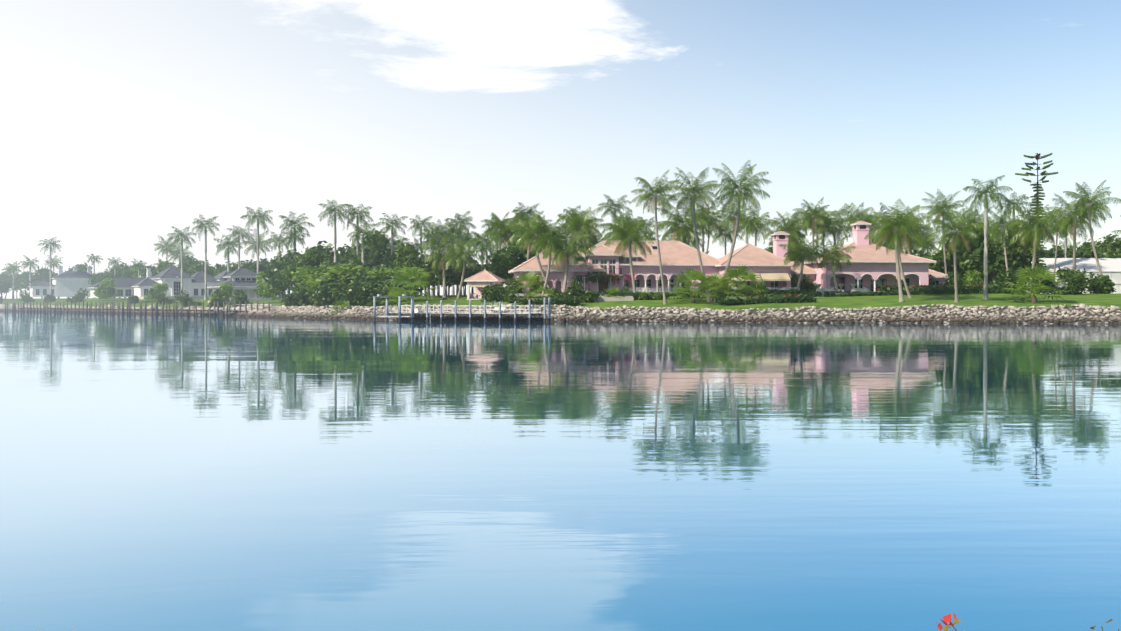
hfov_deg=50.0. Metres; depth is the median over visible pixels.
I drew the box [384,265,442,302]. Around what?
bush
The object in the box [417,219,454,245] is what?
coconut palm
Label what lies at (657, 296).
shrub
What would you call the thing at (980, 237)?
tree
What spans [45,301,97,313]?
timber dock
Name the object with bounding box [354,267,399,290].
tree
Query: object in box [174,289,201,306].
shrub
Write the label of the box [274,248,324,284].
tree
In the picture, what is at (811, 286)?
shrub
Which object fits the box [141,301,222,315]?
timber dock
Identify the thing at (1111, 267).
house
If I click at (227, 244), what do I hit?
palm tree
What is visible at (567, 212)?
coconut palm
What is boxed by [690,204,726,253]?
coconut palm
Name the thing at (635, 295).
hedge
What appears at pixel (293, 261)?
tree
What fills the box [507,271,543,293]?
bush
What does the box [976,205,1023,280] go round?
coconut palm
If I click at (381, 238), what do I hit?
tree
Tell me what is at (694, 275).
bush
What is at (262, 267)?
tree
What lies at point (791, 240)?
coconut palm
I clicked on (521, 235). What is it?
coconut palm
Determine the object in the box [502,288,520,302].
shrub
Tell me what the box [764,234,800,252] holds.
coconut palm
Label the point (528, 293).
fan
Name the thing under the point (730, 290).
shrub
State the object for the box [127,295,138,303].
shrub
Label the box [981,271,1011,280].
tree
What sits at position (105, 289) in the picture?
bush
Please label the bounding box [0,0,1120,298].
sky
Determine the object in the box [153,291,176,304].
shrub
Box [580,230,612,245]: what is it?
coconut palm
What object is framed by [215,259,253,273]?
tree
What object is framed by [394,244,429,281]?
tree
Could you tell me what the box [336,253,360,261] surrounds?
tree
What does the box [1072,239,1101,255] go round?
tree
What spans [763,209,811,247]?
coconut palm
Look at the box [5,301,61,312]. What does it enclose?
timber dock
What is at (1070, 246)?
coconut palm
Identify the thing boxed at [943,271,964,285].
shrub
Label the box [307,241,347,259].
tree
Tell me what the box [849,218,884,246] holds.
coconut palm
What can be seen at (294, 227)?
palm tree
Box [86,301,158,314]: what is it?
timber dock
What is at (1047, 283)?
shrub
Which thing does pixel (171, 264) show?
tree
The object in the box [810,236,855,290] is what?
coconut palm
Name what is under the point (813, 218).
coconut palm
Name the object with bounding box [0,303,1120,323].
riprap rocks
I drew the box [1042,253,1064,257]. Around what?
tree
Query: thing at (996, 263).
tree
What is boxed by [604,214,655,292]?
coconut palm
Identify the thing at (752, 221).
coconut palm
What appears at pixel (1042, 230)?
coconut palm
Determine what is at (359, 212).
palm tree
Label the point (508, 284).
shrub
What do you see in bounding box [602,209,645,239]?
coconut palm
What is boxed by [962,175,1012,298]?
palm tree
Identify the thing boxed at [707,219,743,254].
coconut palm
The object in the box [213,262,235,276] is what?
tree
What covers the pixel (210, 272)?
tree
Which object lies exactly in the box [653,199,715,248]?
coconut palm
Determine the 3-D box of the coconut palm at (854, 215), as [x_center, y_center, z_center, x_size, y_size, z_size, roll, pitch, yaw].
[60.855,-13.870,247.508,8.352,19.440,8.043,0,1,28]
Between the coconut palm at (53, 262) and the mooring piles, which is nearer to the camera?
the mooring piles
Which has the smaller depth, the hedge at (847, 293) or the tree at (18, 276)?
the hedge at (847, 293)
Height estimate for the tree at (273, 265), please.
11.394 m
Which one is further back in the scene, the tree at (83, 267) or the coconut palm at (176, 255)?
the tree at (83, 267)
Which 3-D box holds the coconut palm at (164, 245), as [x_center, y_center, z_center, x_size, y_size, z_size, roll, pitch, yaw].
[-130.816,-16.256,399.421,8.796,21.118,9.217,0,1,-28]
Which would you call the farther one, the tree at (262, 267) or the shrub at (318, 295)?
the tree at (262, 267)
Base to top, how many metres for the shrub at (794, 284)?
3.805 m
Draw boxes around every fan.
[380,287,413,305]
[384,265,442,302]
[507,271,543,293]
[523,291,538,296]
[534,285,554,295]
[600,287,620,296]
[620,287,631,291]
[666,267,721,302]
[670,285,696,300]
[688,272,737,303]
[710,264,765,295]
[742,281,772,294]
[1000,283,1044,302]
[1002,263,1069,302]
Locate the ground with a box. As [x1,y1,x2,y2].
[1,294,1120,323]
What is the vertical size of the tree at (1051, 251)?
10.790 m
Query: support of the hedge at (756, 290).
on the ground
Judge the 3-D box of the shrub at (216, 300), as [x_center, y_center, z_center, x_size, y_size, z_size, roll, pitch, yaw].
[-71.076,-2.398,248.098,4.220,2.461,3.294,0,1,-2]
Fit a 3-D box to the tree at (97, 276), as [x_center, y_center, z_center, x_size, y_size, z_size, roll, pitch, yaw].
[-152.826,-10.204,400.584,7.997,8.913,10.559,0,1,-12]
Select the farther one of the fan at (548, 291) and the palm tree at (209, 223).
the palm tree at (209, 223)
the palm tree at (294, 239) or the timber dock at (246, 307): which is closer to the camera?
the timber dock at (246, 307)
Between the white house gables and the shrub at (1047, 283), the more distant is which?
the white house gables
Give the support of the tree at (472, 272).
on the ground
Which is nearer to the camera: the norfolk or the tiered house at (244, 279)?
the norfolk
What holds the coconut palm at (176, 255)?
on the ground
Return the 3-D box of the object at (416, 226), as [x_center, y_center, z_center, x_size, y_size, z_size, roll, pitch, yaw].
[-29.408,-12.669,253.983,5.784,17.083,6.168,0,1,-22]
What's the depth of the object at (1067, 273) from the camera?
187.34 m
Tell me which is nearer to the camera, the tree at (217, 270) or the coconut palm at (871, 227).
the coconut palm at (871, 227)
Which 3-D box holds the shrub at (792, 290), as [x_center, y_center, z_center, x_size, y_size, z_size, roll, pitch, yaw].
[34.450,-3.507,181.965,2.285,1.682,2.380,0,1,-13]
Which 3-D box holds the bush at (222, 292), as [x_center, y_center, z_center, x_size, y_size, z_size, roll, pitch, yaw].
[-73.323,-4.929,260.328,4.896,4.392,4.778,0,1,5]
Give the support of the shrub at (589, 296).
on the ground
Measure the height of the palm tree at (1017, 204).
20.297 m
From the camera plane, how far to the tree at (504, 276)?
205.87 m
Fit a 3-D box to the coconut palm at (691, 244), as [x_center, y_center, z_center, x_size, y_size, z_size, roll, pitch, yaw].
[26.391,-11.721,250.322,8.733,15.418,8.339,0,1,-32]
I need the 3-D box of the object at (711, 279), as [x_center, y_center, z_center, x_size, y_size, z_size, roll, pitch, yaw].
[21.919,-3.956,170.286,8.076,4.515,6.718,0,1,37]
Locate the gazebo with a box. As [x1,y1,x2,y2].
[464,270,505,299]
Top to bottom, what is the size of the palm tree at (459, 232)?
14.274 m
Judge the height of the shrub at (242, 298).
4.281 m
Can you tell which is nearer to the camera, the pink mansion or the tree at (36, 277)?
the pink mansion
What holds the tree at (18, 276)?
on the ground
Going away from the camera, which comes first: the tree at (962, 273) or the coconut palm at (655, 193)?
the coconut palm at (655, 193)
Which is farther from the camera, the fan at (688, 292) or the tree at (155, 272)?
the tree at (155, 272)
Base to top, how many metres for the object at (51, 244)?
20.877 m
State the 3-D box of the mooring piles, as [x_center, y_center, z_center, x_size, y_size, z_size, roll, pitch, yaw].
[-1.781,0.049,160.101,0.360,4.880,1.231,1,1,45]
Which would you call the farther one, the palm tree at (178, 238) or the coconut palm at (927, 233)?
the palm tree at (178, 238)
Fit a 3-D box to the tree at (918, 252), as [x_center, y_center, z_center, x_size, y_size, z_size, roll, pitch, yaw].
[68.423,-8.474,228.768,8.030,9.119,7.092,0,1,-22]
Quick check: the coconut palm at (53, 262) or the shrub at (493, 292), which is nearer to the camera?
the shrub at (493, 292)
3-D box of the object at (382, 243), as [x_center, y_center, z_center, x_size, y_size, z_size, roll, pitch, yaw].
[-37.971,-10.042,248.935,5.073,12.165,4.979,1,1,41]
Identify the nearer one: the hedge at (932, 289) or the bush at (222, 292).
the hedge at (932, 289)
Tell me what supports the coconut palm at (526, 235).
on the ground
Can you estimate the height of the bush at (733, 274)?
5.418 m
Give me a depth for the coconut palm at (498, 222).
258.25 m
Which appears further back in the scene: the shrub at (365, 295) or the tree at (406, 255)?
the tree at (406, 255)
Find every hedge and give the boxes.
[517,296,580,305]
[558,291,705,299]
[710,289,807,297]
[712,294,816,303]
[752,291,821,296]
[823,291,884,296]
[879,284,983,294]
[974,282,1025,293]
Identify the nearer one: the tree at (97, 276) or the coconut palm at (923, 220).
the coconut palm at (923, 220)
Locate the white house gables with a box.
[131,266,231,299]
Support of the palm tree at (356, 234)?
on the ground
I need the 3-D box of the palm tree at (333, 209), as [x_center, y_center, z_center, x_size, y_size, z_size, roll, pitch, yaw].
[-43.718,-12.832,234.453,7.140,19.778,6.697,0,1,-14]
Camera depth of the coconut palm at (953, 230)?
163.10 m
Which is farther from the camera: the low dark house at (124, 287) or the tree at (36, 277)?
the tree at (36, 277)
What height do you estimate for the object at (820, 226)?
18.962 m
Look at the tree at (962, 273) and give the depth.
210.49 m
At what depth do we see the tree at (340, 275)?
201.37 m
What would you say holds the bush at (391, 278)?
on the ground
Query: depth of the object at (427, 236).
224.86 m
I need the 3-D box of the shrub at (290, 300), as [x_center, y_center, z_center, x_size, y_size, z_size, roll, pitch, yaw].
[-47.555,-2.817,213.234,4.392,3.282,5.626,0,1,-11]
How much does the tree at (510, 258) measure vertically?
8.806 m
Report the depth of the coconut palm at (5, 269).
467.24 m
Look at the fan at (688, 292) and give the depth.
176.19 m
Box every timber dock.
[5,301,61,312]
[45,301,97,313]
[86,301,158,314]
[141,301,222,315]
[214,301,281,316]
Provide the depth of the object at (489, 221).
226.84 m
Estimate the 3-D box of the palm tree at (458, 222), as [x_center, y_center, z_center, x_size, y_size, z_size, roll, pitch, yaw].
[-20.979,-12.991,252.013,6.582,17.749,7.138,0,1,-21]
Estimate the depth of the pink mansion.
189.02 m
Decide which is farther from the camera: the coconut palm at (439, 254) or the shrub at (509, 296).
the coconut palm at (439, 254)
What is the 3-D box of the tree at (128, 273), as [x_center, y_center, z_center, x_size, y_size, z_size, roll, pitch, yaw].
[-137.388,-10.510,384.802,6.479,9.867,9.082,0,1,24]
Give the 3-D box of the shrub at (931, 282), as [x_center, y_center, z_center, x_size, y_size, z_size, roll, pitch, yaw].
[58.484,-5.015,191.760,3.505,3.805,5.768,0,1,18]
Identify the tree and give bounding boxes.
[0,271,16,298]
[0,279,11,300]
[10,273,22,298]
[14,273,34,293]
[23,266,57,284]
[37,270,56,297]
[77,262,96,297]
[88,272,104,283]
[90,279,100,284]
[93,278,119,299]
[103,272,118,297]
[109,263,140,297]
[121,267,134,276]
[130,267,154,277]
[143,267,161,277]
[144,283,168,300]
[155,261,176,270]
[170,254,197,269]
[178,263,191,271]
[184,260,207,268]
[184,261,210,275]
[192,265,224,276]
[203,262,226,272]
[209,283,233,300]
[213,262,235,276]
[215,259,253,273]
[237,260,255,268]
[246,256,274,267]
[246,263,269,270]
[248,263,274,274]
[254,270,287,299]
[261,267,297,302]
[268,257,289,293]
[271,249,308,286]
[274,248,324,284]
[275,247,327,269]
[280,255,300,282]
[289,264,329,290]
[304,262,377,290]
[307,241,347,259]
[320,250,370,268]
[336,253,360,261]
[342,227,389,257]
[343,250,379,263]
[344,238,420,262]
[344,249,396,276]
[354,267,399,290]
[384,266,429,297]
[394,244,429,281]
[416,262,456,297]
[419,252,427,295]
[424,252,442,297]
[430,266,469,297]
[451,260,481,295]
[457,264,489,285]
[484,244,526,287]
[485,264,513,282]
[508,238,541,260]
[905,248,924,255]
[913,252,936,258]
[922,227,987,276]
[929,252,951,274]
[948,268,974,277]
[957,242,1020,281]
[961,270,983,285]
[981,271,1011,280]
[988,220,1040,279]
[1030,245,1072,257]
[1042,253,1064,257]
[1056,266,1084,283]
[1068,245,1113,257]
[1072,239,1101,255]
[1080,234,1120,253]
[1101,247,1120,257]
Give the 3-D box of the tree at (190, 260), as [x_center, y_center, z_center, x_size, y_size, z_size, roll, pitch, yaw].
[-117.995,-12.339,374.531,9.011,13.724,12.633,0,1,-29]
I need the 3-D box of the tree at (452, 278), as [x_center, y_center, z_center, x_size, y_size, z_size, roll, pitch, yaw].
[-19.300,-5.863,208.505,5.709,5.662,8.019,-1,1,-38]
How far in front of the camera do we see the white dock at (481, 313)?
166.95 m
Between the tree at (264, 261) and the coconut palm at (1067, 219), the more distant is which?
the tree at (264, 261)
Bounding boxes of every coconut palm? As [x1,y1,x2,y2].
[2,263,19,298]
[44,255,62,271]
[154,235,178,260]
[166,242,193,262]
[240,230,272,257]
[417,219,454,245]
[420,230,466,298]
[441,235,487,298]
[455,227,474,294]
[480,212,510,248]
[483,210,530,250]
[506,211,552,260]
[514,214,558,288]
[523,216,573,293]
[543,223,595,292]
[558,207,612,247]
[558,210,598,251]
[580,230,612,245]
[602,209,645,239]
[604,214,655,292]
[631,170,682,303]
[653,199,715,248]
[666,167,719,301]
[668,223,705,247]
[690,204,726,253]
[706,160,769,294]
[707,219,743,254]
[715,202,748,240]
[734,206,779,245]
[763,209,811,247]
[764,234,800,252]
[769,226,807,254]
[778,233,824,289]
[793,198,837,256]
[805,211,837,251]
[808,206,857,246]
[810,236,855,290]
[835,202,874,229]
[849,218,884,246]
[850,208,886,243]
[864,198,928,301]
[871,216,925,297]
[884,206,931,254]
[913,222,938,250]
[917,189,964,279]
[925,205,985,301]
[957,206,995,232]
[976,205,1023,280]
[980,224,999,282]
[1008,197,1067,293]
[1042,210,1072,279]
[1045,193,1108,271]
[1050,239,1080,254]
[1063,180,1120,276]
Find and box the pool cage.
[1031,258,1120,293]
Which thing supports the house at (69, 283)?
on the ground
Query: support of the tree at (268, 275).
on the ground
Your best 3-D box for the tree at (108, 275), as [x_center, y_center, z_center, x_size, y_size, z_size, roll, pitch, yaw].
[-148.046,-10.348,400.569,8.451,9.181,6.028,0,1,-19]
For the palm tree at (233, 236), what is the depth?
281.48 m
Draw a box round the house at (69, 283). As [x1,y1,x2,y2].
[28,266,93,296]
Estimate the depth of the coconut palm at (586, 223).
207.44 m
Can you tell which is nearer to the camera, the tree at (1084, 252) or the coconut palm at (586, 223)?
the coconut palm at (586, 223)
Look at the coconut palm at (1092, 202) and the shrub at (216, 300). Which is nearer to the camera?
the coconut palm at (1092, 202)
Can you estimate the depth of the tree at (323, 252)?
246.42 m
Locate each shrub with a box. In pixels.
[19,289,34,302]
[43,294,55,302]
[66,288,88,302]
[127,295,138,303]
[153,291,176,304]
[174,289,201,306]
[206,298,224,307]
[230,289,250,306]
[281,291,302,306]
[292,283,318,305]
[305,281,335,306]
[329,299,350,312]
[331,285,363,305]
[347,273,388,305]
[377,280,401,304]
[480,283,506,301]
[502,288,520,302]
[504,276,523,293]
[522,281,546,293]
[548,293,565,296]
[563,279,583,299]
[580,290,598,302]
[638,292,651,299]
[652,293,662,299]
[712,278,742,294]
[785,287,796,291]
[791,272,805,291]
[798,274,821,291]
[918,274,934,285]
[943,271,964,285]
[990,266,1019,292]
[1031,278,1057,293]
[1050,268,1096,294]
[1086,274,1115,293]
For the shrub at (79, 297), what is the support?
on the ground
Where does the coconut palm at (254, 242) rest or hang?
on the ground
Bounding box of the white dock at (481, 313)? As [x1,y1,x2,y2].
[388,300,541,321]
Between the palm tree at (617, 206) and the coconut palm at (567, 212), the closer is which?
the coconut palm at (567, 212)
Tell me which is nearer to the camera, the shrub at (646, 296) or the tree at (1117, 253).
the shrub at (646, 296)
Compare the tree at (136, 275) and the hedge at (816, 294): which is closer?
the hedge at (816, 294)
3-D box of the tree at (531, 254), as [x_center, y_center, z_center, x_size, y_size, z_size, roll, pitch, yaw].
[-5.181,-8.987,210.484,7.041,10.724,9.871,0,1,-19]
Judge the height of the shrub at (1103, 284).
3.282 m
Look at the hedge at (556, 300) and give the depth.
170.08 m
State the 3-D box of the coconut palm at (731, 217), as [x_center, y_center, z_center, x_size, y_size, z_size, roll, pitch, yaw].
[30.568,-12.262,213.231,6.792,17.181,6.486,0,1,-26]
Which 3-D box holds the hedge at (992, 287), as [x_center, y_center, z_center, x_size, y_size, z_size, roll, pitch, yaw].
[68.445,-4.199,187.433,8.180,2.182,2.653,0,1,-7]
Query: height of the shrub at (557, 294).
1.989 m
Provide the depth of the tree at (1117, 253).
239.06 m
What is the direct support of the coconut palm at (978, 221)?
on the ground
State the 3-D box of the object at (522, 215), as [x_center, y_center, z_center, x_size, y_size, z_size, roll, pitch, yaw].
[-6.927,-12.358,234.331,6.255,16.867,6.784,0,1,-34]
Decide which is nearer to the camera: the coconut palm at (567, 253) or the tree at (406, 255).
the coconut palm at (567, 253)
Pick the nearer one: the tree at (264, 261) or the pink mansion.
the pink mansion
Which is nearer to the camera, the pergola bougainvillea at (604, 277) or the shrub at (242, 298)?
the pergola bougainvillea at (604, 277)
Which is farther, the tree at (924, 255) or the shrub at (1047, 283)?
the tree at (924, 255)
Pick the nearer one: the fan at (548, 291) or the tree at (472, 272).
the fan at (548, 291)
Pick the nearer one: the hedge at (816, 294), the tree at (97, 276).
the hedge at (816, 294)
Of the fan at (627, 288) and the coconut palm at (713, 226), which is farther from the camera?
the coconut palm at (713, 226)
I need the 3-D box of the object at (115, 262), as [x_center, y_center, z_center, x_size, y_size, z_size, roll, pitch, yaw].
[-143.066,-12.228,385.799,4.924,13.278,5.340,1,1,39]
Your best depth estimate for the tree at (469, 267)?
212.46 m
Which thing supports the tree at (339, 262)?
on the ground
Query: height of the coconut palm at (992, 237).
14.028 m
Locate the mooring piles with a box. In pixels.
[544,298,550,321]
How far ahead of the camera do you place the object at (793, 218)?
238.85 m
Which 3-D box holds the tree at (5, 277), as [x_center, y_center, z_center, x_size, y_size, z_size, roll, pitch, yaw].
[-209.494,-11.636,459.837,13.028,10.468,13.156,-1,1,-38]
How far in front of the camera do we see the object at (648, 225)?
248.38 m
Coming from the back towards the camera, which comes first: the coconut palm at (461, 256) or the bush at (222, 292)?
the bush at (222, 292)
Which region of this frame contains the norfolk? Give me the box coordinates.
[1015,153,1057,279]
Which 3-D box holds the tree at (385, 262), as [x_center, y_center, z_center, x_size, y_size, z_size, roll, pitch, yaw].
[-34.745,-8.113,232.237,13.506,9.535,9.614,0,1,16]
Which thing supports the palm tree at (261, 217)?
on the ground
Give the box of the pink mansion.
[508,221,947,301]
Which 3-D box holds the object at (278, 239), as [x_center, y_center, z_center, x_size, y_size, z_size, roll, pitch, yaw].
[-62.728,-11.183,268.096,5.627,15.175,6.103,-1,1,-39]
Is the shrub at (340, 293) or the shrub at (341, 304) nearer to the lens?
the shrub at (341, 304)
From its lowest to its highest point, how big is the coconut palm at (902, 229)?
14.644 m
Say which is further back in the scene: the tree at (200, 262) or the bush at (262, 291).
the tree at (200, 262)
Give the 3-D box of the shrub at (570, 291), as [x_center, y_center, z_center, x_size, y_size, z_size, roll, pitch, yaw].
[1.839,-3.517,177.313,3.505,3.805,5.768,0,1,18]
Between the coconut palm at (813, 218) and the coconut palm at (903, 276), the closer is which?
the coconut palm at (903, 276)
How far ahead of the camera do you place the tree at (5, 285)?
403.12 m
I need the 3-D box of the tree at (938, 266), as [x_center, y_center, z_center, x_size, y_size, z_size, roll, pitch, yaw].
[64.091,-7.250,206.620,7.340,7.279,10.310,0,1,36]
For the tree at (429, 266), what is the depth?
209.53 m
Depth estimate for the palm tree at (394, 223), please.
234.65 m
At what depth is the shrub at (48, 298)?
366.59 m
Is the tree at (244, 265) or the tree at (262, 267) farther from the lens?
the tree at (244, 265)
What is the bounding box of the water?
[0,311,1120,630]
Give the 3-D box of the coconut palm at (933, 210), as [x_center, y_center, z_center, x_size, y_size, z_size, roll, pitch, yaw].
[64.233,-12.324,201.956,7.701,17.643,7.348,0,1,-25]
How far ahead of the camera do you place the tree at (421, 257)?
249.97 m
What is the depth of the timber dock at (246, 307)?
221.98 m
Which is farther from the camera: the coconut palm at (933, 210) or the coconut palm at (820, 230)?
the coconut palm at (820, 230)
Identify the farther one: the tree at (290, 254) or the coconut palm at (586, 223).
the tree at (290, 254)
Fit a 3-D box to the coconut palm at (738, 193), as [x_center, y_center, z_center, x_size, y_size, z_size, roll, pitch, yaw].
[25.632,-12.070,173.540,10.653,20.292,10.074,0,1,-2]
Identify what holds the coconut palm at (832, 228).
on the ground
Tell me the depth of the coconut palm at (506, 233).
221.55 m
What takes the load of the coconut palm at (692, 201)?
on the ground
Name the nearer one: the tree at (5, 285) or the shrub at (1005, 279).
the shrub at (1005, 279)
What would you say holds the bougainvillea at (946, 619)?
on the ground
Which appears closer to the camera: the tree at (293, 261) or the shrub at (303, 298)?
the shrub at (303, 298)
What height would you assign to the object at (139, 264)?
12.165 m
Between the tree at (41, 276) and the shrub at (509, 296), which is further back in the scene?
the tree at (41, 276)
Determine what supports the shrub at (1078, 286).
on the ground
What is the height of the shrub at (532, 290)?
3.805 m
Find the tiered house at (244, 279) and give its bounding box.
[207,268,272,302]
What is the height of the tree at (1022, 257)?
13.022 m
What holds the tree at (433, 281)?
on the ground
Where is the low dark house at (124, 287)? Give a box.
[86,272,152,296]
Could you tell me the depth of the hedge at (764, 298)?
167.62 m
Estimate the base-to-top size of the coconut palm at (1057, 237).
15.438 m
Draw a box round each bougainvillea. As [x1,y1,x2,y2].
[571,271,636,291]
[936,612,1118,630]
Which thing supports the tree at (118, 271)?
on the ground
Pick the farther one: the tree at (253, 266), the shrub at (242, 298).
the tree at (253, 266)
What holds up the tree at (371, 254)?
on the ground
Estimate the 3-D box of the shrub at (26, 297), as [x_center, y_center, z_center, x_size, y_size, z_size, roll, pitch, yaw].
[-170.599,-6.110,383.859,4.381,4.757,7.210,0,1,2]
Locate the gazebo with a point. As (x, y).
(479, 281)
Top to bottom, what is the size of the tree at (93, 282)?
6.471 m
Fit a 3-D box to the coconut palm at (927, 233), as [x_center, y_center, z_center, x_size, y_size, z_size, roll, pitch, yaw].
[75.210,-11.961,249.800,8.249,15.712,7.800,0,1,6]
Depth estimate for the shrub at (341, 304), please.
188.37 m
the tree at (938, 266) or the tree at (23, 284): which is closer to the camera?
the tree at (938, 266)
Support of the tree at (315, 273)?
on the ground

